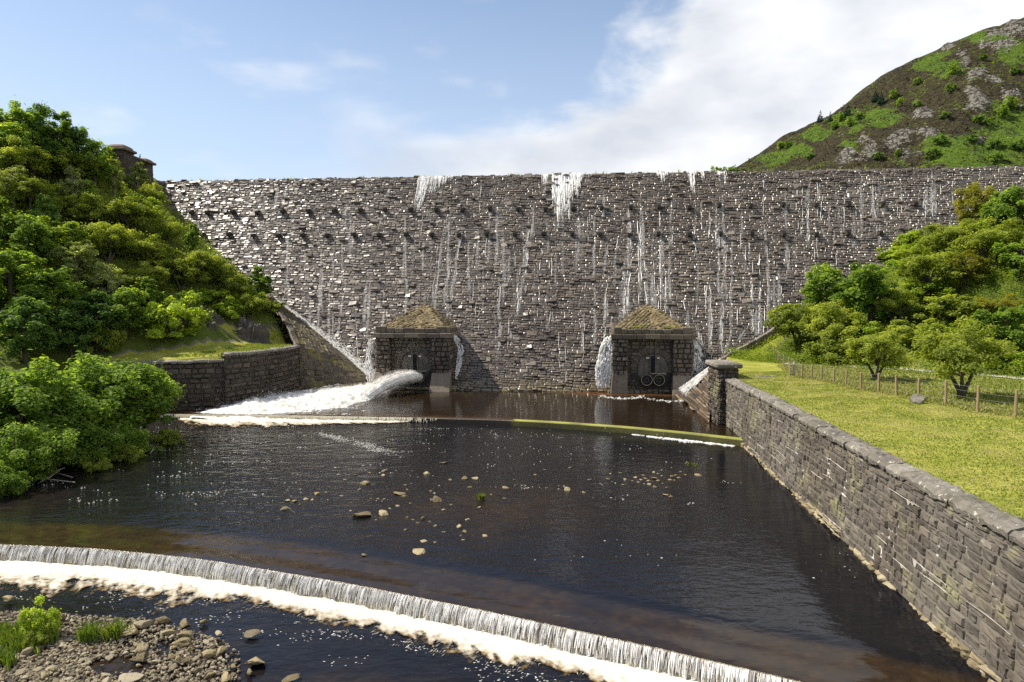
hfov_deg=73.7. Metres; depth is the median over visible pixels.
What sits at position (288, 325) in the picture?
kerb stones
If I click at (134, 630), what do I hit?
boulder
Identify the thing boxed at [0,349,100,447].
waterside bush
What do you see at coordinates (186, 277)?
hawthorn tree
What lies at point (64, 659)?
shingle
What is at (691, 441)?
foam flecks
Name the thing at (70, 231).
shrub
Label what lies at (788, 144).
hillside tree
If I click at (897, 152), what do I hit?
hillside tree
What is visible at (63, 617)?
boulder
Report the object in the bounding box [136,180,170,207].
hawthorn tree
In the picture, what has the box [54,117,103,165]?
dark tree
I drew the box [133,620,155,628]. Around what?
boulder
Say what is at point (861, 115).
hillside bush
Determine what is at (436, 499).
rock
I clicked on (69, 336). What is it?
dark tree
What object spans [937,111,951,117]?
hillside bush
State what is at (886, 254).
shrub
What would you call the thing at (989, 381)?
long grass
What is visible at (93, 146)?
leafy tree
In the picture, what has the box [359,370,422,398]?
water jet
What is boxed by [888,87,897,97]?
hillside tree
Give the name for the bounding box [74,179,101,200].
leafy tree
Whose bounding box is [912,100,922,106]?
hillside bush
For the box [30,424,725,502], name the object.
foam flecks
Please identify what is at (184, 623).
boulder
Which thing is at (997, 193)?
leafy tree
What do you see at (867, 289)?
leafy tree
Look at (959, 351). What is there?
hawthorn tree
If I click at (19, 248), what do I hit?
shrub
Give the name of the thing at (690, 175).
cascade
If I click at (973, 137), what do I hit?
hillside bush
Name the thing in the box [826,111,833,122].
conifer tree
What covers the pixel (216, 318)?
rock outcrop
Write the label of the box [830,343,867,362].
shrub
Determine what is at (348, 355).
cascade
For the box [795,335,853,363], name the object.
shrub
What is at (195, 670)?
cobble
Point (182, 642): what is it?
boulder
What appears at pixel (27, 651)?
boulder
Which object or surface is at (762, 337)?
kerb stones
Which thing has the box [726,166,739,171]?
hillside tree
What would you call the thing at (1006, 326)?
leafy tree
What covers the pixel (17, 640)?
grass tuft
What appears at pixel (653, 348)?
outlet house
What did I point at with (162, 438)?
shrub
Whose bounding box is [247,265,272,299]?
leafy tree
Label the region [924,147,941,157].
hillside bush
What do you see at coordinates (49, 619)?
shrub
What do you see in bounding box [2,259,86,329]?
leafy tree
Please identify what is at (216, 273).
hawthorn tree
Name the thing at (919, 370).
path
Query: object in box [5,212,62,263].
leafy tree
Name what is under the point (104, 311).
dark tree
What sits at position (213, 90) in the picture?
sky
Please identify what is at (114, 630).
grass tuft
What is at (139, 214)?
hawthorn tree
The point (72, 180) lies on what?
willow tree
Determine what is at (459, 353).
cascade
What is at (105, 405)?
waterside bush
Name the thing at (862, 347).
hawthorn tree
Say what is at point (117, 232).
hawthorn tree
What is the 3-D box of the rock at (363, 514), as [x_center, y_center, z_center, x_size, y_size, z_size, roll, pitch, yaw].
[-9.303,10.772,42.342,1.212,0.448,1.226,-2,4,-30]
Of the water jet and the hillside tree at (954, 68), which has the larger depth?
the hillside tree at (954, 68)
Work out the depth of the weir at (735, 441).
71.56 m
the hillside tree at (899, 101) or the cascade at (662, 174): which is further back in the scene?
the hillside tree at (899, 101)
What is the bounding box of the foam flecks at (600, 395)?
[206,395,696,414]
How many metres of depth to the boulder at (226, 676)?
25.41 m
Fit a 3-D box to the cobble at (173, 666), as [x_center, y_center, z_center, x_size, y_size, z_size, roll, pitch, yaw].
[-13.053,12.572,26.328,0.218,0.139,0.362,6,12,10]
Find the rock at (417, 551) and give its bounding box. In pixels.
[412,548,425,554]
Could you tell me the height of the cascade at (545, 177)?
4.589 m
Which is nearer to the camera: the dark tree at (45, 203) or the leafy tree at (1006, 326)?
the leafy tree at (1006, 326)
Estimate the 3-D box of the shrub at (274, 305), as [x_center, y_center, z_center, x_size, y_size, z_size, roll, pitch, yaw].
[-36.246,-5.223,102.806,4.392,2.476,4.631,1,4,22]
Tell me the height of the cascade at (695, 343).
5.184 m
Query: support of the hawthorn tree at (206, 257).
on the ground at (160, 348)
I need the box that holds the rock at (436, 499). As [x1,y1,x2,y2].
[432,496,441,501]
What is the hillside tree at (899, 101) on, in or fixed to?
on the hill
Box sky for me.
[0,0,1023,180]
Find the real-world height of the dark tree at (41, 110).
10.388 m
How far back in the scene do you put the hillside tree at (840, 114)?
380.89 m
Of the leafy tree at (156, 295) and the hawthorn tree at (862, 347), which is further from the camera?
the leafy tree at (156, 295)
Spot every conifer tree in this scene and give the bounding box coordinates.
[816,110,823,122]
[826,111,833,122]
[843,103,851,117]
[870,88,878,101]
[877,91,885,103]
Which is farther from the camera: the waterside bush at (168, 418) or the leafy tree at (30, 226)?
the leafy tree at (30, 226)
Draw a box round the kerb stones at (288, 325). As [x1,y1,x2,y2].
[267,294,300,344]
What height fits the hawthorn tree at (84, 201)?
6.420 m
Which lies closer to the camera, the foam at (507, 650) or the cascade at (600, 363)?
the foam at (507, 650)
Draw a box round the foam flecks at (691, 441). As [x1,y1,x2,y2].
[632,434,734,446]
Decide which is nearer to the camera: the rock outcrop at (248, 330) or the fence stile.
the fence stile
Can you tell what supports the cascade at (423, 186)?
on the dam
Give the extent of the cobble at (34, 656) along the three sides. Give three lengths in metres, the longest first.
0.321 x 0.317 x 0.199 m
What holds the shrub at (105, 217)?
on the ground at (160, 348)
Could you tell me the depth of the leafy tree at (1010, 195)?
87.51 m
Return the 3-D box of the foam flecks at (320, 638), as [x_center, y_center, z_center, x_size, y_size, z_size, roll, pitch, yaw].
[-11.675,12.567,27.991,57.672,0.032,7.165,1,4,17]
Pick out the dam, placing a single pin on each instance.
(244, 225)
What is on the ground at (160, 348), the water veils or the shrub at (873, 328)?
the shrub at (873, 328)
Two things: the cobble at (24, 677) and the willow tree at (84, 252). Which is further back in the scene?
the willow tree at (84, 252)
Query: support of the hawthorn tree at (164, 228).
on the ground at (160, 348)
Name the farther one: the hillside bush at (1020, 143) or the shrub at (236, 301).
the hillside bush at (1020, 143)
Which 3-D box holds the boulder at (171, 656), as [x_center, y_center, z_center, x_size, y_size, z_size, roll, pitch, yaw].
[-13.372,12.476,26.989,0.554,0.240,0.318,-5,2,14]
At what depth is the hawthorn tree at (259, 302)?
97.55 m
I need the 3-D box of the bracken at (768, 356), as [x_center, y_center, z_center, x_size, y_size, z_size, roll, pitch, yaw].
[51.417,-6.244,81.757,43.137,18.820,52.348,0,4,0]
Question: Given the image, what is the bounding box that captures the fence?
[769,345,1023,415]
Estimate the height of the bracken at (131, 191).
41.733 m
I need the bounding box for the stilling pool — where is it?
[167,390,739,437]
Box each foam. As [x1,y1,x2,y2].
[0,559,699,681]
[179,417,409,426]
[190,384,392,419]
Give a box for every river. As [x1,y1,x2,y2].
[0,418,987,681]
[0,575,606,681]
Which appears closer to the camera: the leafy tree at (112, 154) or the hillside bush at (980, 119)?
the leafy tree at (112, 154)
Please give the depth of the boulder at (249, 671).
25.82 m
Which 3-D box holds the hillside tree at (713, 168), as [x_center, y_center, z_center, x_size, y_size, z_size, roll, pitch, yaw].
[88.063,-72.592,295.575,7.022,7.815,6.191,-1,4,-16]
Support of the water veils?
attached to the dam
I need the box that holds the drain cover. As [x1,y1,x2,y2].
[754,375,774,376]
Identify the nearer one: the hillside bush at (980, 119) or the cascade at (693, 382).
the cascade at (693, 382)
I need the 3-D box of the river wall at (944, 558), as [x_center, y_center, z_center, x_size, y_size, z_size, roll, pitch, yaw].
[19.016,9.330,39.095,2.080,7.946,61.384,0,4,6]
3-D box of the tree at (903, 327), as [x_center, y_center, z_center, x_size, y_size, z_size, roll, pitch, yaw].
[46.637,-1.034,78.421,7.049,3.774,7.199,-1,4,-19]
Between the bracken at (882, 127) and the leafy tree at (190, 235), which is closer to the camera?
the leafy tree at (190, 235)
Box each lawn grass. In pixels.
[738,371,1023,518]
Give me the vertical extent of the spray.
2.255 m
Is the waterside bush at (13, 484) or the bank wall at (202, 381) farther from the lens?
the bank wall at (202, 381)
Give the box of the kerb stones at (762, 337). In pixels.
[721,326,780,359]
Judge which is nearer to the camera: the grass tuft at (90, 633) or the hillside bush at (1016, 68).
the grass tuft at (90, 633)
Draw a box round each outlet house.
[373,304,459,391]
[609,304,695,394]
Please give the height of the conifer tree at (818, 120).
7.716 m
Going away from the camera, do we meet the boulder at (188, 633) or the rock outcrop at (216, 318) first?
the boulder at (188, 633)
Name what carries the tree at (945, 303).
on the ground at (160, 348)
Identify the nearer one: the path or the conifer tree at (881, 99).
the path
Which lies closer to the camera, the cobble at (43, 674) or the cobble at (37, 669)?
the cobble at (43, 674)
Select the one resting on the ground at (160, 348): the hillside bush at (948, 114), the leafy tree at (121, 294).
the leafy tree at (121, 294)
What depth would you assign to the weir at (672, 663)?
30.45 m
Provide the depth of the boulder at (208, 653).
26.96 m
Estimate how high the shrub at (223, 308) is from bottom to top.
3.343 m
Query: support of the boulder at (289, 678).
on the river at (281, 655)
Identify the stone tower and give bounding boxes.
[104,144,155,192]
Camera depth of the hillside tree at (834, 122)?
376.18 m
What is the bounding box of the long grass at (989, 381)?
[778,363,1023,416]
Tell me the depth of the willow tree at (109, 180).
103.80 m
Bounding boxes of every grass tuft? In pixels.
[0,616,26,636]
[0,626,59,653]
[0,642,19,670]
[71,617,103,643]
[98,616,134,641]
[476,492,484,499]
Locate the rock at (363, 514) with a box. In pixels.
[352,511,370,517]
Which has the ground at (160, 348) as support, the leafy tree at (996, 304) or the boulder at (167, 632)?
the leafy tree at (996, 304)
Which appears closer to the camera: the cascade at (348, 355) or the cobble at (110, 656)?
the cobble at (110, 656)
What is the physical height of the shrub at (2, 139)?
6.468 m
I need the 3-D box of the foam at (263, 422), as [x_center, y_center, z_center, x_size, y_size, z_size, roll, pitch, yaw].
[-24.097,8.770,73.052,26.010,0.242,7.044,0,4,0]
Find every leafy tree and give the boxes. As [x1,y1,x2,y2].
[0,95,44,164]
[0,196,22,249]
[0,244,65,309]
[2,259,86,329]
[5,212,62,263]
[40,109,79,172]
[73,138,118,189]
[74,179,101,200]
[97,282,154,339]
[101,148,116,159]
[135,277,166,321]
[176,290,201,312]
[184,223,199,252]
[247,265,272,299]
[796,258,856,314]
[833,254,904,322]
[941,247,994,289]
[951,178,995,222]
[968,292,1023,326]
[968,304,1023,362]
[976,183,1023,229]
[985,191,999,203]
[990,239,1023,279]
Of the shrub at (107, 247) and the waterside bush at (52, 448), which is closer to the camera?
the waterside bush at (52, 448)
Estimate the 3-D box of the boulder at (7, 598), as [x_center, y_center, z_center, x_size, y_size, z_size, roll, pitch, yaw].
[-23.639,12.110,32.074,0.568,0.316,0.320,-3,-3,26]
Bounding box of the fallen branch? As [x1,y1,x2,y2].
[41,467,74,482]
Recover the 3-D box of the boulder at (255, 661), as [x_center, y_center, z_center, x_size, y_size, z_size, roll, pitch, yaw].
[-9.927,12.502,26.638,0.728,0.332,0.850,3,-3,15]
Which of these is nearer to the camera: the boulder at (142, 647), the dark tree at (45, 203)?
the boulder at (142, 647)
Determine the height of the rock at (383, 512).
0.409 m
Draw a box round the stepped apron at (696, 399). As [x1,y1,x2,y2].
[676,358,720,421]
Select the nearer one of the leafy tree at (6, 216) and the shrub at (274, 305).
the leafy tree at (6, 216)
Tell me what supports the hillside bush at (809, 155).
on the hill
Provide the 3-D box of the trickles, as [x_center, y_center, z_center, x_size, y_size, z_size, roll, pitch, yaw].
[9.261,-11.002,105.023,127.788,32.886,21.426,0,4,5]
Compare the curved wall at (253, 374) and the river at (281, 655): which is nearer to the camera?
the river at (281, 655)
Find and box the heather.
[736,19,1023,169]
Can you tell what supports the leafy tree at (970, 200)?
on the ground at (160, 348)
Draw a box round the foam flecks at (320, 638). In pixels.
[6,583,555,681]
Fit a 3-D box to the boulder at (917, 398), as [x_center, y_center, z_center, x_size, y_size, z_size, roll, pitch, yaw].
[30.824,4.484,51.877,0.586,0.966,1.104,-4,12,-39]
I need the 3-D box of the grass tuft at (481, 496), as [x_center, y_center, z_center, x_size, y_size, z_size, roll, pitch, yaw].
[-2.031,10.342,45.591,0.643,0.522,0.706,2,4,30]
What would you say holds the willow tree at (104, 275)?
on the ground at (160, 348)
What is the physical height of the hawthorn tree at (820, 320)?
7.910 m
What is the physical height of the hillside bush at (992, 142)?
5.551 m
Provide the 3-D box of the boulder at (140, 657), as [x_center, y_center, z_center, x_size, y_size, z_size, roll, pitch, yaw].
[-14.716,12.466,26.965,0.604,0.315,0.517,6,10,3]
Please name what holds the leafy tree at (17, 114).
on the ground at (160, 348)
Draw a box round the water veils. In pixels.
[274,185,935,374]
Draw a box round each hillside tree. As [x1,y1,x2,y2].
[709,165,720,171]
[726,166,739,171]
[777,141,784,149]
[783,141,791,147]
[827,120,838,129]
[834,111,843,121]
[845,116,854,125]
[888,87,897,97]
[894,149,902,157]
[896,96,905,105]
[945,62,958,73]
[993,104,1009,118]
[1003,95,1020,109]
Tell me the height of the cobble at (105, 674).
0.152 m
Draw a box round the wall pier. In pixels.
[705,360,742,425]
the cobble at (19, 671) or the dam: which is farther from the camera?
the dam
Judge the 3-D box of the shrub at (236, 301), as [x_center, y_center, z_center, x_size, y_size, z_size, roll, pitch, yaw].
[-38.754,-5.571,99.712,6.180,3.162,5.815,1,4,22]
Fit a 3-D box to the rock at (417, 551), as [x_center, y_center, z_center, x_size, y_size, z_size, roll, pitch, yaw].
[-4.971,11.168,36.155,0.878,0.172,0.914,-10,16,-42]
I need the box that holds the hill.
[732,17,1023,170]
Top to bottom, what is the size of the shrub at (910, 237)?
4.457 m
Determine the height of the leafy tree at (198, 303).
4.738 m
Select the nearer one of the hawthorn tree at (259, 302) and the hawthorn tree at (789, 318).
the hawthorn tree at (789, 318)
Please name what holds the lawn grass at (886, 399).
on the ground at (160, 348)
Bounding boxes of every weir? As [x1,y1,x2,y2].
[0,544,800,681]
[160,414,743,445]
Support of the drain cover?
on the ground at (160, 348)
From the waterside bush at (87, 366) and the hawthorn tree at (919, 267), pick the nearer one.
the waterside bush at (87, 366)
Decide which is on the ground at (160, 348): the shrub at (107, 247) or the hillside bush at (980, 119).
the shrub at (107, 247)
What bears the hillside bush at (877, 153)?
on the hill
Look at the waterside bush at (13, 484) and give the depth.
46.41 m
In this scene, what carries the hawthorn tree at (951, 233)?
on the ground at (160, 348)
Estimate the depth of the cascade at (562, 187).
113.25 m
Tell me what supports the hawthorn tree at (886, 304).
on the ground at (160, 348)
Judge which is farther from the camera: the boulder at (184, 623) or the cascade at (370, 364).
the cascade at (370, 364)
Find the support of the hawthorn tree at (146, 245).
on the ground at (160, 348)
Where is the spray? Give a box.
[257,389,286,398]
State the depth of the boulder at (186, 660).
26.68 m
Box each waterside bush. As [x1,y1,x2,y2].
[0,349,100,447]
[0,361,145,451]
[0,420,79,480]
[0,461,32,497]
[45,345,184,435]
[54,417,128,469]
[108,419,163,458]
[120,362,186,429]
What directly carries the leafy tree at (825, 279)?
on the ground at (160, 348)
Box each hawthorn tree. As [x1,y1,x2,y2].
[0,134,52,178]
[0,173,61,215]
[55,191,107,228]
[73,220,139,263]
[95,191,165,231]
[112,230,179,260]
[125,258,169,290]
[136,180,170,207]
[146,216,184,248]
[158,254,210,290]
[179,249,225,282]
[202,258,238,290]
[214,273,256,297]
[237,291,266,320]
[761,302,825,349]
[800,299,864,339]
[840,326,919,379]
[862,284,925,324]
[888,246,981,296]
[903,308,1018,397]
[911,218,975,258]
[944,220,993,253]
[946,216,1023,269]
[974,196,1023,226]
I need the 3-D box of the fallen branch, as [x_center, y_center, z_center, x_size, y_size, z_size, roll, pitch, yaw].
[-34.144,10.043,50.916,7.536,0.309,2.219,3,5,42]
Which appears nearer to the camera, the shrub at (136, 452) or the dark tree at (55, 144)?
the shrub at (136, 452)
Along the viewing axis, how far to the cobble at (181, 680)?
25.37 m
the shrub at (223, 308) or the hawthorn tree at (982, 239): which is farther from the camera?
the shrub at (223, 308)
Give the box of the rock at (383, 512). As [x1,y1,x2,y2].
[379,510,388,515]
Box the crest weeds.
[172,164,1009,180]
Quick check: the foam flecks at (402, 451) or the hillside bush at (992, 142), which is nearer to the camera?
the foam flecks at (402, 451)
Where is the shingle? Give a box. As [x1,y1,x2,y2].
[0,610,240,681]
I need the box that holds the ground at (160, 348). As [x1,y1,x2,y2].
[0,162,1023,519]
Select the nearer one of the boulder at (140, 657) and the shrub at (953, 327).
the boulder at (140, 657)
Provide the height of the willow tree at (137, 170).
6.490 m
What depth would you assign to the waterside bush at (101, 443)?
54.67 m
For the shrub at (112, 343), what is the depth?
79.93 m
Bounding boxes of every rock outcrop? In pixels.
[202,306,225,330]
[232,315,269,343]
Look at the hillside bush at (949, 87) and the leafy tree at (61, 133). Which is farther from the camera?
the hillside bush at (949, 87)
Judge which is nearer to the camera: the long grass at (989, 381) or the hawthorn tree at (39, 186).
the long grass at (989, 381)
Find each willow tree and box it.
[0,165,35,207]
[47,239,99,289]
[58,164,88,199]
[82,261,126,294]
[104,170,125,195]
[118,162,151,193]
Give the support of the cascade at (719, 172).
on the dam
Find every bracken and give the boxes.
[0,162,286,369]
[724,233,1023,377]
[739,20,1023,170]
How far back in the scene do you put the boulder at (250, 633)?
28.84 m
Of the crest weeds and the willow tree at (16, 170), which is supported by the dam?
the crest weeds
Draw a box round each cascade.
[275,298,374,374]
[363,338,374,382]
[414,175,454,210]
[452,332,463,379]
[542,174,547,194]
[552,173,583,225]
[595,335,612,388]
[656,171,674,179]
[678,358,720,396]
[687,171,695,191]
[693,340,704,374]
[716,170,726,182]
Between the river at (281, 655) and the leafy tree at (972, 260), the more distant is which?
the leafy tree at (972, 260)
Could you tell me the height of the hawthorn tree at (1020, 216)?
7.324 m
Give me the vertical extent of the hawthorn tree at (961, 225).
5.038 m
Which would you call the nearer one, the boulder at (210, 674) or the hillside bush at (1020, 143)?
the boulder at (210, 674)
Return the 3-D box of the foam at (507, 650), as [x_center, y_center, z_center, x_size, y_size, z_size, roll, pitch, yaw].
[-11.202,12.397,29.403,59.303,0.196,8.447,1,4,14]
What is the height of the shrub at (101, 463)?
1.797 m
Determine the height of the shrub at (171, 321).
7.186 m
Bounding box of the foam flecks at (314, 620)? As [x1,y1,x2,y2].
[3,577,584,675]
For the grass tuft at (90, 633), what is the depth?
28.28 m
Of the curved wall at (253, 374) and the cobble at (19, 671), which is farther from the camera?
the curved wall at (253, 374)
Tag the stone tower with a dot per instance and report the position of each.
(127, 159)
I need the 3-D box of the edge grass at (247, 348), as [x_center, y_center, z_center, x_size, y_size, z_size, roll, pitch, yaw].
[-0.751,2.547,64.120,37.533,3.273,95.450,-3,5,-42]
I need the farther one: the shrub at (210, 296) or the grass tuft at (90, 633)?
the shrub at (210, 296)
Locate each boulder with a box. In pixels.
[2,595,13,601]
[22,647,32,655]
[53,639,64,647]
[59,613,65,621]
[118,672,144,681]
[121,625,139,635]
[129,652,144,662]
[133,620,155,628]
[135,641,148,652]
[155,616,171,624]
[162,629,174,635]
[167,654,177,659]
[173,637,190,648]
[177,630,192,637]
[179,618,190,628]
[180,656,189,663]
[200,619,208,623]
[202,649,216,658]
[205,672,216,678]
[215,630,221,635]
[217,646,227,654]
[221,671,232,681]
[244,629,260,637]
[244,657,264,664]
[247,668,251,675]
[282,673,298,681]
[909,394,925,403]
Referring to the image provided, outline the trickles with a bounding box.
[274,175,979,380]
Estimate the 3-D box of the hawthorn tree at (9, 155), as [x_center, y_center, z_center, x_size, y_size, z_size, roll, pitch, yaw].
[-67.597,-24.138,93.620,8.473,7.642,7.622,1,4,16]
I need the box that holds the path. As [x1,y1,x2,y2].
[784,363,1023,378]
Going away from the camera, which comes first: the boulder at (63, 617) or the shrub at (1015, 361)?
the boulder at (63, 617)
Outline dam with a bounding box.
[145,166,1023,392]
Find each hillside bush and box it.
[804,152,814,158]
[854,111,866,119]
[871,151,885,158]
[912,77,922,84]
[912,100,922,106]
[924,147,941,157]
[932,135,948,143]
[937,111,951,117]
[944,83,956,91]
[966,133,979,142]
[972,114,990,122]
[978,53,988,59]
[986,137,1003,148]
[987,151,1004,161]
[1008,138,1023,149]
[1009,65,1022,73]
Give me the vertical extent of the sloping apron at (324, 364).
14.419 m
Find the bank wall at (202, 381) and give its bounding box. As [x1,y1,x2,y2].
[99,358,232,413]
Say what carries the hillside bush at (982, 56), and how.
on the hill
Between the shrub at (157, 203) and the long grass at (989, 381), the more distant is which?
the shrub at (157, 203)
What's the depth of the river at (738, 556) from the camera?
39.55 m
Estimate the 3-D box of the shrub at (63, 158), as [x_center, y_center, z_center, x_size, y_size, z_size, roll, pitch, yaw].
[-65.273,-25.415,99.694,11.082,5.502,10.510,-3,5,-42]
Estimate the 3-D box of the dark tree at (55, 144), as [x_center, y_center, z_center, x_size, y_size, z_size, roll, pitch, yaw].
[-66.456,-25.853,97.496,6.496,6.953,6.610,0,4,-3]
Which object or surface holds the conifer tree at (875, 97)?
on the hill
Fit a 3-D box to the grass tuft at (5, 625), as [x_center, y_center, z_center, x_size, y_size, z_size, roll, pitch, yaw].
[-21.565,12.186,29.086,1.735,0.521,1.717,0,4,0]
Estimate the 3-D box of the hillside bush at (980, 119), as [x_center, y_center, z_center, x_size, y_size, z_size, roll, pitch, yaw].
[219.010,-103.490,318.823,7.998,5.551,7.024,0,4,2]
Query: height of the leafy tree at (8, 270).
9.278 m
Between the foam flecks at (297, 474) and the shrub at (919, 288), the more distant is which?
the shrub at (919, 288)
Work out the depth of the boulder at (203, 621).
29.95 m
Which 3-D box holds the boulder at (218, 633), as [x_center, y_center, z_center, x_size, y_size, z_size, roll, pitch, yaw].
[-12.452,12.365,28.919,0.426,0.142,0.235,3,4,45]
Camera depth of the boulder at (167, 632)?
28.84 m
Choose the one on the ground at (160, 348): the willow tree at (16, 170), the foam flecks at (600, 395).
the willow tree at (16, 170)
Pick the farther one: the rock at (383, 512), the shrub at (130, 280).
the shrub at (130, 280)
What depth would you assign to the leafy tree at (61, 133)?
99.07 m
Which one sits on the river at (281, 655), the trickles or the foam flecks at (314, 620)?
the foam flecks at (314, 620)
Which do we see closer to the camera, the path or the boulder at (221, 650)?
the boulder at (221, 650)
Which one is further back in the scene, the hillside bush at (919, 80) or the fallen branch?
the hillside bush at (919, 80)
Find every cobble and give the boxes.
[15,668,28,674]
[20,675,27,679]
[29,654,38,660]
[34,666,43,671]
[41,671,46,679]
[101,673,110,676]
[105,654,113,659]
[169,663,176,670]
[176,678,185,681]
[192,668,201,673]
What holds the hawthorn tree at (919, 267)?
on the ground at (160, 348)
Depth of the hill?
345.80 m
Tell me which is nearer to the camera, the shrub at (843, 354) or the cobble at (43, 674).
the cobble at (43, 674)
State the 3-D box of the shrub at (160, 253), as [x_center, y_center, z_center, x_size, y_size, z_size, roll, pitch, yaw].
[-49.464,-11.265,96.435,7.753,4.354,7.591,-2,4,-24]
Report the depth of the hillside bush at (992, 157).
290.79 m
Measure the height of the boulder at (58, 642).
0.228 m
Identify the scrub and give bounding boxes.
[736,237,1018,375]
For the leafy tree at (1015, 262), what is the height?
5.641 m
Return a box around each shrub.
[0,120,46,145]
[0,232,63,258]
[13,595,63,641]
[18,215,98,247]
[24,626,53,645]
[27,147,104,180]
[72,202,132,224]
[81,453,114,472]
[82,320,127,352]
[83,233,131,254]
[98,156,126,180]
[101,266,159,289]
[110,444,147,462]
[115,189,164,215]
[130,246,186,269]
[137,292,213,338]
[148,427,186,444]
[197,288,239,306]
[206,298,248,318]
[233,293,270,309]
[263,298,286,311]
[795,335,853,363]
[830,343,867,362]
[837,318,888,338]
[874,243,926,261]
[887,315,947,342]
[892,229,934,246]
[901,279,954,302]
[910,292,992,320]
[919,321,962,333]
[982,345,1023,369]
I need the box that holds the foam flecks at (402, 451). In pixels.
[321,427,845,577]
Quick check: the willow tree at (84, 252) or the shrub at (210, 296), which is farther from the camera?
the shrub at (210, 296)
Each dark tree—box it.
[0,295,65,363]
[7,102,59,145]
[25,192,61,223]
[28,137,76,182]
[47,302,99,361]
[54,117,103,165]
[63,287,135,352]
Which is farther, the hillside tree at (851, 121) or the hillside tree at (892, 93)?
the hillside tree at (892, 93)
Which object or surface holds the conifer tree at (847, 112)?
on the hill
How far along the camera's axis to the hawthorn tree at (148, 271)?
90.26 m
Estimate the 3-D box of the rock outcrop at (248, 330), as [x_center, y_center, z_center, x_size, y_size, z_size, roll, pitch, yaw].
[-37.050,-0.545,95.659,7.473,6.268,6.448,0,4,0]
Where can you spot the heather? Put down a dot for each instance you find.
(806, 128)
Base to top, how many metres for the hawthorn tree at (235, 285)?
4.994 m
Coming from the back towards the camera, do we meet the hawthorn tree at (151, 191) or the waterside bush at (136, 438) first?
the hawthorn tree at (151, 191)
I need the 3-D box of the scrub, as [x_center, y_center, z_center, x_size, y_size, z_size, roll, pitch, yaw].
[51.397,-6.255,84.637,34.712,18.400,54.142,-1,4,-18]
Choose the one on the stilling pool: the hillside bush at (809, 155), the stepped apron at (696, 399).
the stepped apron at (696, 399)
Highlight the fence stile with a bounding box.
[789,362,800,375]
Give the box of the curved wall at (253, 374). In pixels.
[221,344,302,405]
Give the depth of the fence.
54.84 m
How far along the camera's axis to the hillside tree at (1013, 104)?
321.12 m
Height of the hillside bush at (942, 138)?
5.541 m
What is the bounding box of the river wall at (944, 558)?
[725,378,1023,681]
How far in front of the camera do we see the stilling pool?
80.51 m
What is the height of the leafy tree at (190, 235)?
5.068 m
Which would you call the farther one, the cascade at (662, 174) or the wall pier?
the cascade at (662, 174)
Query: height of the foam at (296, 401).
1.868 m
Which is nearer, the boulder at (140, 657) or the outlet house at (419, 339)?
the boulder at (140, 657)
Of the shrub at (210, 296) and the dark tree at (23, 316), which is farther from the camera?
the shrub at (210, 296)
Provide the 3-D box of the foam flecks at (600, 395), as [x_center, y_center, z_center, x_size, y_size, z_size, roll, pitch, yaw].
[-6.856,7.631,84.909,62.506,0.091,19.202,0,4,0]
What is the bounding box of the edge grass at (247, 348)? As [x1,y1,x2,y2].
[164,342,1013,514]
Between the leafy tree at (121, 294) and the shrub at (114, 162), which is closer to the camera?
the leafy tree at (121, 294)
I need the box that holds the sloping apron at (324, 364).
[282,306,372,390]
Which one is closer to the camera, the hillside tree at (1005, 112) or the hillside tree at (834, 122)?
the hillside tree at (1005, 112)
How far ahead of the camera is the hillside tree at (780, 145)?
389.64 m

